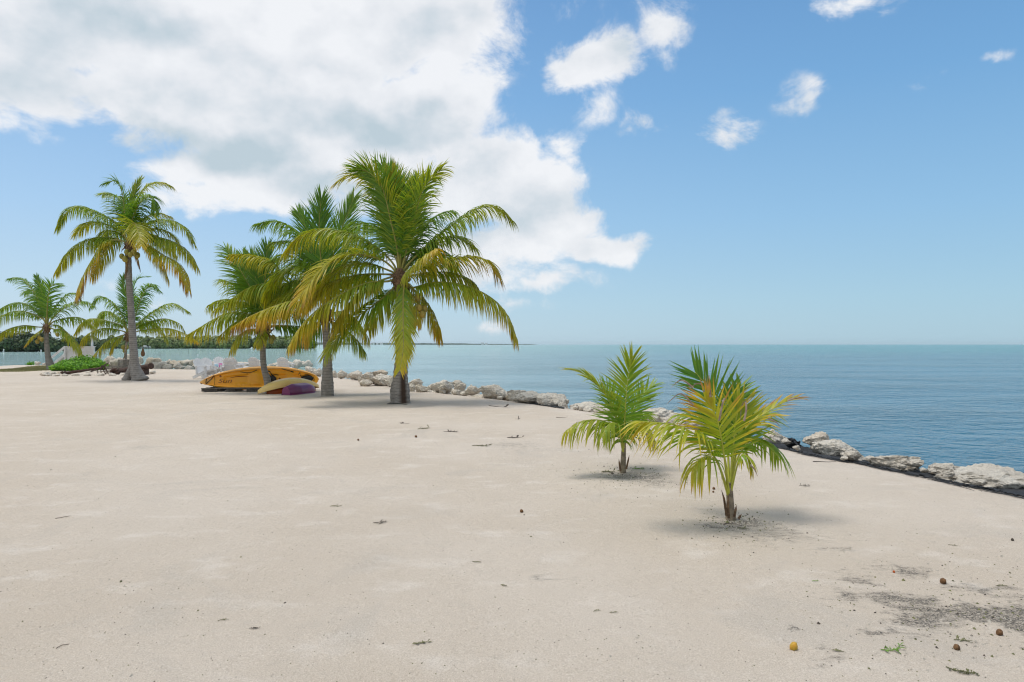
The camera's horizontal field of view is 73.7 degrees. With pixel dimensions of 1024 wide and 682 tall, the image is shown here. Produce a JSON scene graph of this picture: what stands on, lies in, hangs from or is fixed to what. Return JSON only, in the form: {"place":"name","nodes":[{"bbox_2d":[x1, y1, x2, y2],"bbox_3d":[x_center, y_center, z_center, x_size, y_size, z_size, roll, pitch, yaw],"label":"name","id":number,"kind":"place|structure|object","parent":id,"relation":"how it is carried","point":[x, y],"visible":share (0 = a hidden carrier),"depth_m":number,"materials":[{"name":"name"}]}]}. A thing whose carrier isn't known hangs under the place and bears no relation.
{"place":"outdoors","nodes":[
{"label":"outdoors","id":0,"kind":"place"},
{"bbox_2d":[0,365,49,371],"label":"dry grass","id":1,"kind":"structure","parent":0,"point":[32,368],"depth_m":42.10,"materials":[{"name":"plant"}]},
{"bbox_2d":[317,342,534,344],"bbox_3d":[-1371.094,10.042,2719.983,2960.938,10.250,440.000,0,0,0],"label":"distant island","id":2,"kind":"structure","parent":0,"point":[321,343],"depth_m":2610.68,"materials":[{"name":"plant"}]},
{"bbox_2d":[0,365,1023,681],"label":"sand beach","id":3,"kind":"structure","parent":0,"point":[166,443],"depth_m":5.25,"materials":[{"name":"beige sand"}]},
{"bbox_2d":[0,273,97,368],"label":"coconut palm","id":4,"kind":"object","parent":3,"relation":"on","point":[42,305],"visible":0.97,"depth_m":42.59,"materials":[{"name":"green plant"}]},
{"bbox_2d":[48,355,108,370],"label":"shrub","id":5,"kind":"object","parent":3,"relation":"on","point":[78,363],"visible":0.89,"depth_m":40.85,"materials":[{"name":"green plant"}]},
{"bbox_2d":[51,322,108,363],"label":"white landing","id":6,"kind":"object","parent":3,"relation":"on","point":[86,350],"visible":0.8,"depth_m":49.98,"materials":[{"name":"paint"}]},
{"bbox_2d":[60,363,108,373],"bbox_3d":[-22.398,1.476,35.795,2.324,0.662,1.515,0,0,0],"label":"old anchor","id":7,"kind":"object","parent":3,"relation":"on","point":[82,370],"visible":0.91,"depth_m":35.74,"materials":[{"name":"metal"}]},
{"bbox_2d":[110,368,121,374],"bbox_3d":[-20.682,1.656,35.959,0.836,0.498,0.456,0,0,0],"label":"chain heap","id":8,"kind":"object","parent":3,"relation":"on","point":[116,371],"visible":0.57,"depth_m":35.79,"materials":[{"name":"metal"}]},
{"bbox_2d":[105,366,127,373],"bbox_3d":[-21.362,1.569,37.203,1.268,0.409,0.664,0,0,0],"label":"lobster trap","id":9,"kind":"object","parent":3,"relation":"on","point":[111,367],"visible":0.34,"depth_m":36.87,"materials":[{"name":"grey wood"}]},
{"bbox_2d":[118,359,129,365],"bbox_3d":[-21.101,1.182,37.345,0.638,0.353,0.544,0,0,0],"label":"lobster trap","id":10,"kind":"object","parent":9,"relation":"on","point":[123,361],"visible":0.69,"depth_m":37.07,"materials":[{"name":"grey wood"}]},
{"bbox_2d":[110,359,122,365],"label":"boulder","id":11,"kind":"object","parent":3,"relation":"on","point":[114,363],"visible":0.42,"depth_m":46.53,"materials":[{"name":"grey stone"}]},
{"bbox_2d":[53,172,200,380],"bbox_3d":[-16.978,-2.782,29.975,6.700,9.452,3.360,0,0,0],"label":"coconut palm","id":12,"kind":"object","parent":3,"relation":"on","point":[131,223],"visible":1,"depth_m":29.96,"materials":[{"name":"green plant"}]},
{"bbox_2d":[73,272,199,363],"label":"coconut palm","id":13,"kind":"object","parent":3,"relation":"on","point":[99,321],"visible":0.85,"depth_m":45.46,"materials":[{"name":"green plant"}]},
{"bbox_2d":[119,363,153,374],"bbox_3d":[-20.018,1.514,36.197,2.414,0.746,0.662,0,0,25],"label":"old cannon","id":14,"kind":"object","parent":3,"relation":"on","point":[145,368],"visible":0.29,"depth_m":35.85,"materials":[{"name":"metal"}]},
{"bbox_2d":[144,357,154,364],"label":"boulder","id":15,"kind":"object","parent":3,"relation":"on","point":[150,360],"visible":0.56,"depth_m":47.00,"materials":[{"name":"grey stone"}]},
{"bbox_2d":[152,362,161,368],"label":"boulder","id":16,"kind":"object","parent":3,"relation":"on","point":[157,365],"visible":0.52,"depth_m":45.38,"materials":[{"name":"grey stone"}]},
{"bbox_2d":[161,364,172,368],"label":"boulder","id":17,"kind":"object","parent":3,"relation":"on","point":[167,366],"visible":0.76,"depth_m":45.89,"materials":[{"name":"grey stone"}]},
{"bbox_2d":[169,360,177,365],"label":"boulder","id":18,"kind":"object","parent":3,"relation":"on","point":[173,362],"visible":0.51,"depth_m":46.90,"materials":[{"name":"grey stone"}]},
{"bbox_2d":[172,362,181,368],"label":"boulder","id":19,"kind":"object","parent":3,"relation":"on","point":[176,365],"visible":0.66,"depth_m":46.07,"materials":[{"name":"grey stone"}]},
{"bbox_2d":[180,359,189,365],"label":"boulder","id":20,"kind":"object","parent":3,"relation":"on","point":[184,362],"visible":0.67,"depth_m":46.91,"materials":[{"name":"grey stone"}]},
{"bbox_2d":[192,358,215,378],"bbox_3d":[-14.432,1.296,32.011,1.012,0.972,0.755,0,0,28],"label":"adirondack chair","id":21,"kind":"object","parent":3,"relation":"on","point":[200,368],"visible":0.98,"depth_m":32.01,"materials":[{"name":"white paint"}]},
{"bbox_2d":[201,357,221,375],"bbox_3d":[-14.834,1.304,33.615,1.012,0.972,0.755,0,0,35],"label":"adirondack chair","id":22,"kind":"object","parent":3,"relation":"on","point":[208,363],"visible":0.51,"depth_m":33.76,"materials":[{"name":"white paint"}]},
{"bbox_2d":[212,357,223,372],"bbox_3d":[-15.350,1.315,36.022,0.755,0.972,1.012,0,0,-38],"label":"adirondack chair","id":23,"kind":"object","parent":3,"relation":"on","point":[218,360],"visible":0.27,"depth_m":36.25,"materials":[{"name":"white paint"}]},
{"bbox_2d":[201,387,260,391],"bbox_3d":[-9.461,1.645,23.242,1.887,0.126,0.820,0,0,0],"label":"wooden pallet","id":24,"kind":"object","parent":3,"relation":"on","point":[230,389],"visible":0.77,"depth_m":22.86,"materials":[{"name":"grey wood"}]},
{"bbox_2d":[200,366,318,389],"bbox_3d":[-8.731,1.285,23.755,3.885,0.819,0.456,0,0,-14],"label":"kayak","id":25,"kind":"object","parent":24,"relation":"on","point":[247,377],"visible":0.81,"depth_m":23.60,"materials":[{"name":"orange plastic"}]},
{"bbox_2d":[222,358,244,370],"bbox_3d":[-13.897,1.306,33.959,0.755,0.972,1.012,0,0,8],"label":"adirondack chair","id":26,"kind":"object","parent":3,"relation":"on","point":[228,363],"visible":0.72,"depth_m":33.63,"materials":[{"name":"white paint"}]},
{"bbox_2d":[230,357,248,367],"bbox_3d":[-14.441,1.316,36.163,0.755,0.972,1.012,0,0,30],"label":"adirondack chair","id":27,"kind":"object","parent":3,"relation":"on","point":[236,363],"visible":0.38,"depth_m":35.83,"materials":[{"name":"white paint"}]},
{"bbox_2d":[184,236,318,392],"bbox_3d":[-8.603,-0.912,22.696,4.190,5.300,2.721,0,0,0],"label":"coconut palm","id":28,"kind":"object","parent":3,"relation":"on","point":[253,276],"visible":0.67,"depth_m":22.41,"materials":[{"name":"green plant"}]},
{"bbox_2d":[248,357,266,366],"bbox_3d":[-13.472,1.315,35.959,0.755,0.972,1.012,0,0,0],"label":"adirondack chair","id":29,"kind":"object","parent":3,"relation":"on","point":[253,361],"visible":0.45,"depth_m":35.60,"materials":[{"name":"white paint"}]},
{"bbox_2d":[277,357,294,367],"bbox_3d":[-11.754,1.312,35.358,0.755,0.972,1.012,0,0,0],"label":"adirondack chair","id":30,"kind":"object","parent":3,"relation":"on","point":[282,362],"visible":0.69,"depth_m":35.02,"materials":[{"name":"white paint"}]},
{"bbox_2d":[257,378,318,393],"bbox_3d":[-7.339,1.448,22.518,0.764,0.476,2.185,0,0,43],"label":"kayak","id":31,"kind":"object","parent":3,"relation":"on","point":[279,383],"visible":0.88,"depth_m":22.09,"materials":[{"name":"yellow plastic"}]},
{"bbox_2d":[266,388,315,393],"bbox_3d":[-7.303,1.572,22.643,0.586,0.298,1.802,0,0,43],"label":"kayak","id":32,"kind":"object","parent":3,"relation":"on","point":[277,391],"visible":0.19,"depth_m":22.07,"materials":[{"name":"orange plastic"}]},
{"bbox_2d":[291,359,301,368],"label":"boulder","id":33,"kind":"object","parent":3,"relation":"on","point":[297,364],"visible":0.81,"depth_m":44.16,"materials":[{"name":"grey stone"}]},
{"bbox_2d":[281,383,315,394],"bbox_3d":[-6.853,1.535,22.146,0.586,0.343,1.587,0,0,17],"label":"kayak","id":34,"kind":"object","parent":3,"relation":"on","point":[298,388],"visible":1,"depth_m":21.69,"materials":[{"name":"purple plastic"}]},
{"bbox_2d":[229,184,385,396],"bbox_3d":[-6.185,-1.615,21.443,4.438,6.695,2.962,0,0,0],"label":"coconut palm","id":35,"kind":"object","parent":3,"relation":"on","point":[272,312],"visible":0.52,"depth_m":20.99,"materials":[{"name":"green plant"}]},
{"bbox_2d":[302,360,312,366],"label":"boulder","id":36,"kind":"object","parent":3,"relation":"on","point":[307,363],"visible":0.8,"depth_m":43.93,"materials":[{"name":"grey stone"}]},
{"bbox_2d":[305,366,316,372],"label":"boulder","id":37,"kind":"object","parent":3,"relation":"on","point":[309,369],"visible":0.66,"depth_m":35.90,"materials":[{"name":"grey stone"}]},
{"bbox_2d":[312,368,321,375],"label":"boulder","id":38,"kind":"object","parent":3,"relation":"on","point":[317,372],"visible":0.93,"depth_m":33.88,"materials":[{"name":"grey stone"}]},
{"bbox_2d":[337,369,347,378],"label":"boulder","id":39,"kind":"object","parent":3,"relation":"on","point":[341,374],"visible":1,"depth_m":31.87,"materials":[{"name":"grey stone"}]},
{"bbox_2d":[347,370,361,379],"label":"boulder","id":40,"kind":"object","parent":3,"relation":"on","point":[352,375],"visible":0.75,"depth_m":30.81,"materials":[{"name":"grey stone"}]},
{"bbox_2d":[357,374,365,381],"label":"boulder","id":41,"kind":"object","parent":3,"relation":"on","point":[361,377],"visible":0.54,"depth_m":29.35,"materials":[{"name":"grey stone"}]},
{"bbox_2d":[359,379,372,385],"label":"boulder","id":42,"kind":"object","parent":3,"relation":"on","point":[366,382],"visible":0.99,"depth_m":26.07,"materials":[{"name":"grey stone"}]},
{"bbox_2d":[364,372,373,379],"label":"boulder","id":43,"kind":"object","parent":3,"relation":"on","point":[368,375],"visible":0.71,"depth_m":28.88,"materials":[{"name":"grey stone"}]},
{"bbox_2d":[370,373,389,385],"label":"boulder","id":44,"kind":"object","parent":3,"relation":"on","point":[378,379],"visible":0.66,"depth_m":26.21,"materials":[{"name":"grey stone"}]},
{"bbox_2d":[372,370,387,375],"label":"boulder","id":45,"kind":"object","parent":3,"relation":"on","point":[384,372],"visible":0.51,"depth_m":29.32,"materials":[{"name":"grey stone"}]},
{"bbox_2d":[384,376,392,386],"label":"boulder","id":46,"kind":"object","parent":3,"relation":"on","point":[388,380],"visible":0.62,"depth_m":25.50,"materials":[{"name":"grey stone"}]},
{"bbox_2d":[279,149,518,403],"bbox_3d":[-3.137,-1.800,19.049,6.748,7.124,3.676,0,0,0],"label":"coconut palm","id":47,"kind":"object","parent":3,"relation":"on","point":[400,202],"visible":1,"depth_m":18.55,"materials":[{"name":"green plant"}]},
{"bbox_2d":[409,384,415,391],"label":"boulder","id":48,"kind":"object","parent":3,"relation":"on","point":[412,388],"visible":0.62,"depth_m":23.20,"materials":[{"name":"grey stone"}]},
{"bbox_2d":[409,378,422,384],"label":"boulder","id":49,"kind":"object","parent":3,"relation":"on","point":[417,381],"visible":0.62,"depth_m":24.67,"materials":[{"name":"grey stone"}]},
{"bbox_2d":[415,384,427,391],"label":"boulder","id":50,"kind":"object","parent":3,"relation":"on","point":[420,388],"visible":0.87,"depth_m":22.73,"materials":[{"name":"grey stone"}]},
{"bbox_2d":[412,639,431,643],"bbox_3d":[-0.474,1.591,3.614,0.105,0.016,0.039,0,0,-18],"label":"fallen sprig","id":51,"kind":"object","parent":3,"relation":"on","point":[421,642],"visible":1,"depth_m":3.61,"materials":[{"name":"plant"}]},
{"bbox_2d":[427,380,453,393],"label":"boulder","id":52,"kind":"object","parent":3,"relation":"on","point":[447,386],"visible":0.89,"depth_m":22.68,"materials":[{"name":"grey stone"}]},
{"bbox_2d":[451,390,460,394],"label":"boulder","id":53,"kind":"object","parent":3,"relation":"on","point":[455,392],"visible":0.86,"depth_m":21.93,"materials":[{"name":"grey stone"}]},
{"bbox_2d":[452,380,464,387],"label":"boulder","id":54,"kind":"object","parent":3,"relation":"on","point":[456,382],"visible":0.36,"depth_m":23.78,"materials":[{"name":"grey stone"}]},
{"bbox_2d":[465,385,480,395],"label":"boulder","id":55,"kind":"object","parent":3,"relation":"on","point":[471,390],"visible":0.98,"depth_m":21.57,"materials":[{"name":"grey stone"}]},
{"bbox_2d":[479,384,506,399],"bbox_3d":[-0.524,1.558,20.715,0.915,0.498,0.793,0,0,22],"label":"boulder","id":56,"kind":"object","parent":3,"relation":"on","point":[493,391],"visible":0.87,"depth_m":20.45,"materials":[{"name":"grey stone"}]},
{"bbox_2d":[0,406,1023,681],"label":"beach debris","id":57,"kind":"object","parent":3,"relation":"on","point":[688,590],"visible":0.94,"depth_m":4.31,"materials":[{"name":"brown plant"}]},
{"bbox_2d":[507,390,525,401],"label":"boulder","id":58,"kind":"object","parent":3,"relation":"on","point":[511,393],"visible":0.63,"depth_m":19.64,"materials":[{"name":"grey stone"}]},
{"bbox_2d":[525,402,563,407],"bbox_3d":[0.809,1.727,18.555,0.638,0.094,3.151,0,0,-27],"label":"landscape fabric","id":59,"kind":"object","parent":3,"relation":"on","point":[546,405],"visible":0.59,"depth_m":17.84,"materials":[{"name":"fabric"}]},
{"bbox_2d":[511,391,539,402],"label":"boulder","id":60,"kind":"object","parent":59,"relation":"on","point":[527,396],"visible":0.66,"depth_m":18.77,"materials":[{"name":"grey stone"}]},
{"bbox_2d":[536,392,568,405],"bbox_3d":[1.082,1.590,18.276,0.896,0.422,0.708,1,-1,0],"label":"boulder","id":61,"kind":"object","parent":3,"relation":"on","point":[548,398],"visible":0.69,"depth_m":18.08,"materials":[{"name":"grey stone"}]},
{"bbox_2d":[558,401,567,407],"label":"boulder","id":62,"kind":"object","parent":3,"relation":"on","point":[563,404],"visible":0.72,"depth_m":17.55,"materials":[{"name":"grey stone"}]},
{"bbox_2d":[583,405,591,411],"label":"boulder","id":63,"kind":"object","parent":3,"relation":"on","point":[587,408],"visible":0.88,"depth_m":16.40,"materials":[{"name":"grey stone"}]},
{"bbox_2d":[576,401,601,411],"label":"boulder","id":64,"kind":"object","parent":3,"relation":"on","point":[593,405],"visible":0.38,"depth_m":17.05,"materials":[{"name":"grey stone"}]},
{"bbox_2d":[592,406,608,413],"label":"boulder","id":65,"kind":"object","parent":3,"relation":"on","point":[600,409],"visible":0.14,"depth_m":16.71,"materials":[{"name":"grey stone"}]},
{"bbox_2d":[561,343,664,472],"bbox_3d":[1.319,0.817,8.530,1.045,1.661,1.576,0,0,41],"label":"young palm","id":66,"kind":"object","parent":3,"relation":"on","point":[619,407],"visible":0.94,"depth_m":8.35,"materials":[{"name":"green plant"}]},
{"bbox_2d":[648,415,658,421],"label":"boulder","id":67,"kind":"object","parent":3,"relation":"on","point":[656,417],"visible":0.41,"depth_m":14.35,"materials":[{"name":"grey stone"}]},
{"bbox_2d":[644,407,673,419],"bbox_3d":[3.240,1.735,15.590,0.840,0.443,0.850,0,0,21],"label":"boulder","id":68,"kind":"object","parent":3,"relation":"on","point":[659,411],"visible":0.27,"depth_m":15.45,"materials":[{"name":"grey stone"}]},
{"bbox_2d":[660,417,676,422],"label":"boulder","id":69,"kind":"object","parent":3,"relation":"on","point":[663,419],"visible":0.06,"depth_m":14.70,"materials":[{"name":"grey stone"}]},
{"bbox_2d":[666,412,685,417],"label":"boulder","id":70,"kind":"object","parent":3,"relation":"on","point":[671,414],"visible":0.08,"depth_m":14.76,"materials":[{"name":"grey stone"}]},
{"bbox_2d":[678,414,704,429],"bbox_3d":[3.700,1.668,13.955,0.639,0.372,0.534,0,0,44],"label":"boulder","id":71,"kind":"object","parent":3,"relation":"on","point":[686,422],"visible":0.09,"depth_m":13.81,"materials":[{"name":"grey stone"}]},
{"bbox_2d":[616,345,811,520],"bbox_3d":[1.797,0.839,6.302,1.908,1.633,1.210,0,0,-21],"label":"young palm","id":72,"kind":"object","parent":3,"relation":"on","point":[738,418],"visible":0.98,"depth_m":6.20,"materials":[{"name":"green plant"}]},
{"bbox_2d":[789,642,797,650],"bbox_3d":[1.481,1.607,3.592,0.043,0.046,0.037,0,0,0],"label":"fallen nut","id":73,"kind":"object","parent":3,"relation":"on","point":[793,646],"visible":1,"depth_m":3.58,"materials":[{"name":"plant"}]},
{"bbox_2d":[810,439,857,455],"bbox_3d":[4.910,1.666,10.409,0.699,0.358,0.600,0,0,22],"label":"boulder","id":74,"kind":"object","parent":3,"relation":"on","point":[833,447],"visible":0.6,"depth_m":10.22,"materials":[{"name":"grey stone"}]},
{"bbox_2d":[840,452,864,460],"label":"boulder","id":75,"kind":"object","parent":3,"relation":"on","point":[862,457],"visible":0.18,"depth_m":9.88,"materials":[{"name":"grey stone"}]},
{"bbox_2d":[759,438,1023,498],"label":"landscape fabric","id":76,"kind":"object","parent":3,"relation":"on","point":[916,472],"visible":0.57,"depth_m":8.73,"materials":[{"name":"fabric"}]},
{"bbox_2d":[762,429,786,442],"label":"boulder","id":77,"kind":"object","parent":76,"relation":"on","point":[779,436],"visible":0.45,"depth_m":11.59,"materials":[{"name":"grey stone"}]},
{"bbox_2d":[771,437,780,441],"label":"boulder","id":78,"kind":"object","parent":76,"relation":"on","point":[774,439],"visible":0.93,"depth_m":11.10,"materials":[{"name":"grey stone"}]},
{"bbox_2d":[781,438,791,444],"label":"boulder","id":79,"kind":"object","parent":76,"relation":"on","point":[786,441],"visible":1,"depth_m":10.84,"materials":[{"name":"grey stone"}]},
{"bbox_2d":[785,438,801,448],"bbox_3d":[4.496,1.632,10.918,0.234,0.179,0.155,0,0,0],"label":"fabric tuft","id":80,"kind":"object","parent":76,"relation":"on","point":[794,442],"visible":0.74,"depth_m":10.92,"materials":[{"name":"fabric"}]},
{"bbox_2d":[792,445,799,450],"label":"boulder","id":81,"kind":"object","parent":76,"relation":"on","point":[797,447],"visible":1,"depth_m":10.33,"materials":[{"name":"grey stone"}]},
{"bbox_2d":[802,431,828,445],"bbox_3d":[4.910,1.614,11.013,0.409,0.318,0.336,0,0,30],"label":"boulder","id":82,"kind":"object","parent":76,"relation":"on","point":[816,437],"visible":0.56,"depth_m":10.94,"materials":[{"name":"grey stone"}]},
{"bbox_2d":[843,451,861,460],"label":"boulder","id":83,"kind":"object","parent":76,"relation":"on","point":[853,455],"visible":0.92,"depth_m":9.43,"materials":[{"name":"grey stone"}]},
{"bbox_2d":[896,463,906,468],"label":"boulder","id":84,"kind":"object","parent":76,"relation":"on","point":[900,466],"visible":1,"depth_m":8.77,"materials":[{"name":"grey stone"}]},
{"bbox_2d":[907,459,923,466],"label":"boulder","id":85,"kind":"object","parent":76,"relation":"on","point":[917,463],"visible":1,"depth_m":8.89,"materials":[{"name":"grey stone"}]},
{"bbox_2d":[920,468,927,472],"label":"boulder","id":86,"kind":"object","parent":76,"relation":"on","point":[923,470],"visible":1,"depth_m":8.52,"materials":[{"name":"grey stone"}]},
{"bbox_2d":[928,467,938,473],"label":"boulder","id":87,"kind":"object","parent":76,"relation":"on","point":[932,470],"visible":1,"depth_m":8.40,"materials":[{"name":"grey stone"}]},
{"bbox_2d":[928,463,959,474],"bbox_3d":[5.545,1.647,8.719,0.416,0.189,0.340,0,0,23],"label":"boulder","id":88,"kind":"object","parent":76,"relation":"on","point":[943,467],"visible":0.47,"depth_m":8.66,"materials":[{"name":"grey stone"}]},
{"bbox_2d":[942,471,954,477],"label":"boulder","id":89,"kind":"object","parent":76,"relation":"on","point":[948,474],"visible":1,"depth_m":8.21,"materials":[{"name":"grey stone"}]},
{"bbox_2d":[961,478,969,482],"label":"boulder","id":90,"kind":"object","parent":76,"relation":"on","point":[964,480],"visible":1,"depth_m":7.90,"materials":[{"name":"grey stone"}]},
{"bbox_2d":[972,479,986,485],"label":"boulder","id":91,"kind":"object","parent":76,"relation":"on","point":[981,482],"visible":1,"depth_m":7.73,"materials":[{"name":"grey stone"}]},
{"bbox_2d":[995,482,1005,487],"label":"boulder","id":92,"kind":"object","parent":76,"relation":"on","point":[1000,484],"visible":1,"depth_m":7.62,"materials":[{"name":"grey stone"}]},
{"bbox_2d":[881,642,906,653],"bbox_3d":[2.017,1.604,3.578,0.153,0.032,0.082,0,0,-28],"label":"fallen sprig","id":93,"kind":"object","parent":3,"relation":"on","point":[896,649],"visible":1,"depth_m":3.57,"materials":[{"name":"plant"}]},
{"bbox_2d":[869,455,920,470],"bbox_3d":[5.228,1.684,9.265,0.741,0.291,0.624,3,-3,0],"label":"boulder","id":94,"kind":"object","parent":3,"relation":"on","point":[891,461],"visible":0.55,"depth_m":9.10,"materials":[{"name":"grey stone"}]},
{"bbox_2d":[865,455,873,461],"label":"boulder","id":95,"kind":"object","parent":94,"relation":"on","point":[868,458],"visible":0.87,"depth_m":9.30,"materials":[{"name":"grey stone"}]},
{"bbox_2d":[940,578,945,583],"bbox_3d":[2.922,1.628,4.625,0.041,0.043,0.036,0,0,0],"label":"fallen nut","id":96,"kind":"object","parent":3,"relation":"on","point":[942,580],"visible":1,"depth_m":4.62,"materials":[{"name":"plant"}]},
{"bbox_2d":[953,644,959,649],"bbox_3d":[2.344,1.614,3.598,0.034,0.032,0.032,0,0,0],"label":"fallen nut","id":97,"kind":"object","parent":3,"relation":"on","point":[956,646],"visible":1,"depth_m":3.59,"materials":[{"name":"plant"}]},
{"bbox_2d":[946,666,978,674],"bbox_3d":[2.198,1.604,3.331,0.128,0.019,0.063,0,0,18],"label":"fallen sprig","id":98,"kind":"object","parent":3,"relation":"on","point":[965,672],"visible":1,"depth_m":3.33,"materials":[{"name":"plant"}]},
{"bbox_2d":[954,635,972,642],"bbox_3d":[2.458,1.611,3.695,0.108,0.027,0.056,0,0,40],"label":"fallen sprig","id":99,"kind":"object","parent":3,"relation":"on","point":[957,636],"visible":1,"depth_m":3.71,"materials":[{"name":"plant"}]},
{"bbox_2d":[933,463,1023,488],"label":"boulder","id":100,"kind":"object","parent":3,"relation":"on","point":[992,475],"visible":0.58,"depth_m":8.16,"materials":[{"name":"white stone"}]},
{"bbox_2d":[996,629,1002,635],"bbox_3d":[2.692,1.610,3.770,0.034,0.038,0.032,0,0,27],"label":"fallen nut","id":101,"kind":"object","parent":3,"relation":"on","point":[999,632],"visible":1,"depth_m":3.76,"materials":[{"name":"plant"}]},
{"bbox_2d":[0,344,1023,472],"bbox_3d":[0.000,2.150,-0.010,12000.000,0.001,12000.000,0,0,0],"label":"sea water","id":102,"kind":"structure","parent":0,"point":[955,404],"depth_m":44.10,"materials":[{"name":"liquid"}]},
{"bbox_2d":[0,331,101,351],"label":"mangrove forest","id":103,"kind":"object","parent":102,"relation":"on","point":[18,342],"visible":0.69,"depth_m":191.36,"materials":[{"name":"green plant"}]},
{"bbox_2d":[59,335,317,348],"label":"mangrove forest","id":104,"kind":"object","parent":102,"relation":"on","point":[157,342],"visible":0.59,"depth_m":330.14,"materials":[{"name":"green plant"}]},
{"bbox_2d":[0,0,1023,343],"label":"sky","id":105,"kind":"structure","parent":0,"point":[665,171],"materials":[{"name":"blue"}]},
{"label":"boulder","id":106,"kind":"object","parent":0,"visible":0},
{"bbox_2d":[454,383,465,391],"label":"boulder","id":107,"kind":"object","parent":106,"relation":"on","point":[461,387],"visible":0.68,"depth_m":22.40,"materials":[{"name":"grey stone"}]}
]}

